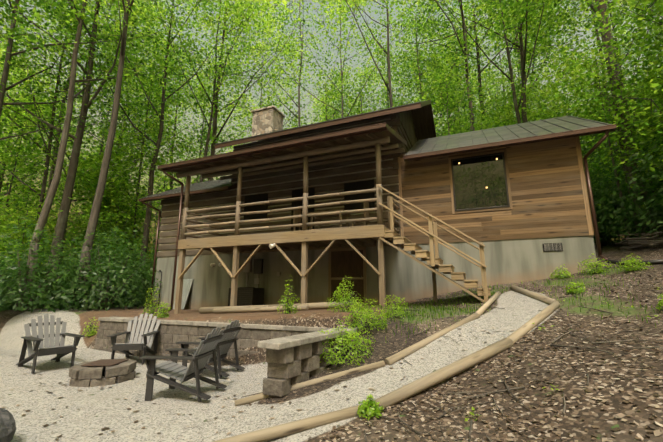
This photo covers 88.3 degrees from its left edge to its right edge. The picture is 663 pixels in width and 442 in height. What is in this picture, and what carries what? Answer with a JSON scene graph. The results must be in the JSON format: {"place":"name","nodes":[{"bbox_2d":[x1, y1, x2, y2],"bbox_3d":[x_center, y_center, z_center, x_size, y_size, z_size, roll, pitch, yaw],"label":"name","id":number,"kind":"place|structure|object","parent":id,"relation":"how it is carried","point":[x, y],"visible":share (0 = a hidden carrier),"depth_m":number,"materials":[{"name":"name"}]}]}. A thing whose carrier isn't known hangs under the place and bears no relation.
{"place":"outdoors","nodes":[
{"label":"outdoors","id":0,"kind":"place"},
{"bbox_2d":[243,180,374,230],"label":"windows","id":1,"kind":"structure","parent":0,"point":[360,185],"depth_m":12.01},
{"bbox_2d":[0,0,662,308],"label":"tree","id":2,"kind":"object","parent":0,"point":[650,86],"depth_m":21.02,"materials":[{"name":"green plant"}]},
{"bbox_2d":[0,241,662,441],"bbox_3d":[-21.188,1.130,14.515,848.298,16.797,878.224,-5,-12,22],"label":"ground","id":3,"kind":"structure","parent":0,"point":[98,411],"depth_m":4.29,"materials":[{"name":"beige gravel"}]},
{"bbox_2d":[0,408,15,441],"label":"boulder","id":4,"kind":"object","parent":3,"relation":"on","point":[7,426],"visible":1,"depth_m":3.18,"materials":[{"name":"grey stone"}]},
{"bbox_2d":[16,315,84,373],"bbox_3d":[-5.296,2.265,6.426,0.983,0.935,0.765,-8,-14,34],"label":"adirondack chair","id":5,"kind":"object","parent":3,"relation":"on","point":[47,346],"visible":0.96,"depth_m":6.44,"materials":[{"name":"grey wood"}]},
{"bbox_2d":[69,359,135,386],"bbox_3d":[-3.805,2.521,5.698,0.956,0.300,0.962,-5,-12,22],"label":"fire pit","id":6,"kind":"object","parent":3,"relation":"on","point":[101,372],"visible":0.96,"depth_m":5.42,"materials":[{"name":"brown stone"}]},
{"bbox_2d":[107,313,160,364],"bbox_3d":[-4.091,2.449,7.181,0.765,0.935,0.983,2,-12,-9],"label":"adirondack chair","id":7,"kind":"object","parent":3,"relation":"on","point":[131,344],"visible":0.98,"depth_m":7.34,"materials":[{"name":"grey wood"}]},
{"bbox_2d":[158,270,161,308],"bbox_3d":[-7.404,2.918,14.647,0.070,1.630,0.153,-5,-12,22],"label":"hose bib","id":8,"kind":"object","parent":3,"relation":"on","point":[160,286],"visible":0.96,"depth_m":14.72,"materials":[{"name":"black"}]},
{"bbox_2d":[173,279,192,308],"bbox_3d":[-6.056,2.964,13.896,0.670,1.227,0.449,-5,-12,22],"label":"leaning board","id":9,"kind":"object","parent":3,"relation":"on","point":[187,283],"visible":0.58,"depth_m":13.89,"materials":[{"name":"grey wood"}]},
{"bbox_2d":[139,327,226,401],"bbox_3d":[-2.084,2.008,4.921,0.983,0.935,0.765,-1,-12,6],"label":"adirondack chair","id":10,"kind":"object","parent":3,"relation":"on","point":[173,370],"visible":1,"depth_m":4.72,"materials":[{"name":"grey wood"}]},
{"bbox_2d":[176,320,244,377],"bbox_3d":[-2.140,2.261,6.167,0.983,0.935,0.765,-3,-12,15],"label":"adirondack chair","id":11,"kind":"object","parent":3,"relation":"on","point":[230,332],"visible":0.73,"depth_m":6.05,"materials":[{"name":"grey wood"}]},
{"bbox_2d":[94,317,359,397],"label":"retaining wall","id":12,"kind":"structure","parent":3,"relation":"on","point":[294,358],"depth_m":6.30,"materials":[{"name":"grey stone"}]},
{"bbox_2d":[228,287,263,305],"bbox_3d":[-3.093,2.806,12.365,1.050,0.800,0.711,-5,-12,22],"label":"storage box","id":13,"kind":"object","parent":3,"relation":"on","point":[247,296],"visible":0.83,"depth_m":12.05,"materials":[{"name":"black"}]},
{"bbox_2d":[0,325,537,439],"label":"fallen leaves","id":14,"kind":"object","parent":3,"relation":"on","point":[104,428],"visible":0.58,"depth_m":4.41,"materials":[{"name":"brown plant"}]},
{"bbox_2d":[199,302,358,313],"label":"lying logs","id":15,"kind":"object","parent":3,"relation":"on","point":[251,308],"visible":0.88,"depth_m":8.99,"materials":[{"name":"brown wood"}]},
{"bbox_2d":[174,224,400,313],"bbox_3d":[-1.441,1.915,11.029,7.120,2.746,2.462,-5,-12,22],"label":"deck support frame","id":16,"kind":"object","parent":3,"relation":"on","point":[327,239],"visible":0.83,"depth_m":10.33,"materials":[{"name":"brown wood"}]},
{"bbox_2d":[176,136,404,238],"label":"porch logs","id":17,"kind":"object","parent":16,"relation":"on","point":[239,173],"visible":0.9,"depth_m":10.74,"materials":[{"name":"brown wood"}]},
{"bbox_2d":[210,243,275,266],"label":"wall lights","id":18,"kind":"object","parent":17,"relation":"attached to","point":[271,246],"depth_m":10.02,"materials":[{"name":"white"}]},
{"bbox_2d":[158,122,406,174],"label":"porch roof","id":19,"kind":"structure","parent":17,"relation":"on","point":[375,131],"depth_m":10.50,"materials":[{"name":"wood"}]},
{"bbox_2d":[0,114,662,312],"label":"shrubs","id":20,"kind":"object","parent":3,"relation":"on","point":[132,292],"visible":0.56,"depth_m":13.32,"materials":[{"name":"green plant"}]},
{"bbox_2d":[0,133,662,407],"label":"shrub stems","id":21,"kind":"object","parent":3,"relation":"on","point":[111,300],"visible":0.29,"depth_m":12.92,"materials":[{"name":"green plant"}]},
{"bbox_2d":[82,253,662,420],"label":"shrubs","id":22,"kind":"object","parent":3,"relation":"on","point":[373,411],"visible":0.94,"depth_m":6.49,"materials":[{"name":"green plant"}]},
{"bbox_2d":[152,235,596,309],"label":"foundation wall","id":23,"kind":"structure","parent":3,"relation":"on","point":[407,278],"depth_m":10.99,"materials":[{"name":"concrete"}]},
{"bbox_2d":[243,254,280,287],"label":"electrical boxes","id":24,"kind":"object","parent":23,"relation":"attached to","point":[258,267],"visible":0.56,"depth_m":12.92,"materials":[{"name":"grey"}]},
{"bbox_2d":[156,110,416,256],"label":"log walls","id":25,"kind":"structure","parent":23,"relation":"on","point":[330,178],"depth_m":13.13,"materials":[{"name":"brown wood"}]},
{"bbox_2d":[138,179,236,201],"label":"wing roof","id":26,"kind":"structure","parent":25,"relation":"on","point":[212,186],"depth_m":15.06,"materials":[{"name":"metal"}]},
{"bbox_2d":[215,100,430,148],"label":"roof front","id":27,"kind":"structure","parent":25,"relation":"on","point":[391,110],"depth_m":12.48,"materials":[{"name":"metal"}]},
{"bbox_2d":[251,105,284,142],"bbox_3d":[-3.344,-1.790,17.290,1.380,8.210,1.180,-5,-12,22],"label":"chimney","id":28,"kind":"object","parent":27,"relation":"on","point":[268,119],"visible":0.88,"depth_m":17.49,"materials":[{"name":"stone"}]},
{"bbox_2d":[280,104,435,140],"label":"gable wall","id":29,"kind":"structure","parent":27,"relation":"attached to","point":[423,121],"depth_m":15.64,"materials":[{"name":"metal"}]},
{"bbox_2d":[328,247,366,303],"bbox_3d":[0.520,1.836,11.510,1.350,1.860,0.095,-5,-12,22],"label":"basement door","id":30,"kind":"structure","parent":23,"relation":"attached to","point":[345,263],"depth_m":11.54,"materials":[{"name":"brown wood"}]},
{"bbox_2d":[400,134,588,243],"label":"siding wall","id":31,"kind":"structure","parent":23,"relation":"on","point":[546,190],"depth_m":9.96,"materials":[{"name":"brown wood"}]},
{"bbox_2d":[398,136,593,236],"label":"wall trim","id":32,"kind":"structure","parent":31,"relation":"attached to","point":[584,188],"depth_m":10.09,"materials":[{"name":"brown wood"}]},
{"bbox_2d":[451,152,509,210],"bbox_3d":[4.504,-1.182,10.419,1.520,1.700,0.060,-5,-12,22],"label":"window","id":33,"kind":"structure","parent":32,"relation":"attached to","point":[479,181],"depth_m":10.41,"materials":[{"name":"green"}]},
{"bbox_2d":[403,115,616,160],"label":"wing roof","id":34,"kind":"structure","parent":31,"relation":"on","point":[553,128],"depth_m":10.63,"materials":[{"name":"metal"}]},
{"bbox_2d":[543,243,562,251],"bbox_3d":[6.080,0.719,9.383,0.460,0.220,0.034,-5,-12,22],"label":"foundation vent","id":35,"kind":"object","parent":23,"relation":"attached to","point":[552,246],"visible":1,"depth_m":9.38,"materials":[{"name":"black metal"}]},
{"bbox_2d":[212,285,559,441],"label":"path border logs","id":36,"kind":"object","parent":3,"relation":"on","point":[400,394],"visible":0.79,"depth_m":4.21,"materials":[{"name":"brown wood"}]},
{"bbox_2d":[141,130,662,312],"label":"downspouts","id":37,"kind":"object","parent":3,"relation":"on","point":[591,200],"visible":0.79,"depth_m":9.35,"materials":[{"name":"black metal"}]},
{"bbox_2d":[378,185,491,303],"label":"stairs","id":38,"kind":"structure","parent":3,"relation":"on","point":[430,258],"depth_m":8.41,"materials":[{"name":"brown wood"}]},
{"bbox_2d":[242,266,662,441],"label":"mulch","id":39,"kind":"object","parent":3,"relation":"on","point":[640,437],"depth_m":3.47,"materials":[{"name":"brown wood"}]},
{"bbox_2d":[341,267,655,340],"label":"grass tufts","id":40,"kind":"object","parent":3,"relation":"on","point":[429,307],"visible":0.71,"depth_m":7.03,"materials":[{"name":"green plant"}]},
{"bbox_2d":[367,287,660,420],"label":"green sprigs","id":41,"kind":"object","parent":3,"relation":"on","point":[466,419],"visible":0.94,"depth_m":4.46,"materials":[{"name":"green plant"}]},
{"bbox_2d":[615,229,662,250],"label":"fallen logs","id":42,"kind":"object","parent":3,"relation":"on","point":[650,242],"visible":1,"depth_m":10.34,"materials":[{"name":"brown wood"}]},
{"bbox_2d":[0,0,662,283],"label":"sky","id":43,"kind":"structure","parent":0,"point":[334,52],"materials":[{"name":"white"}]}
]}

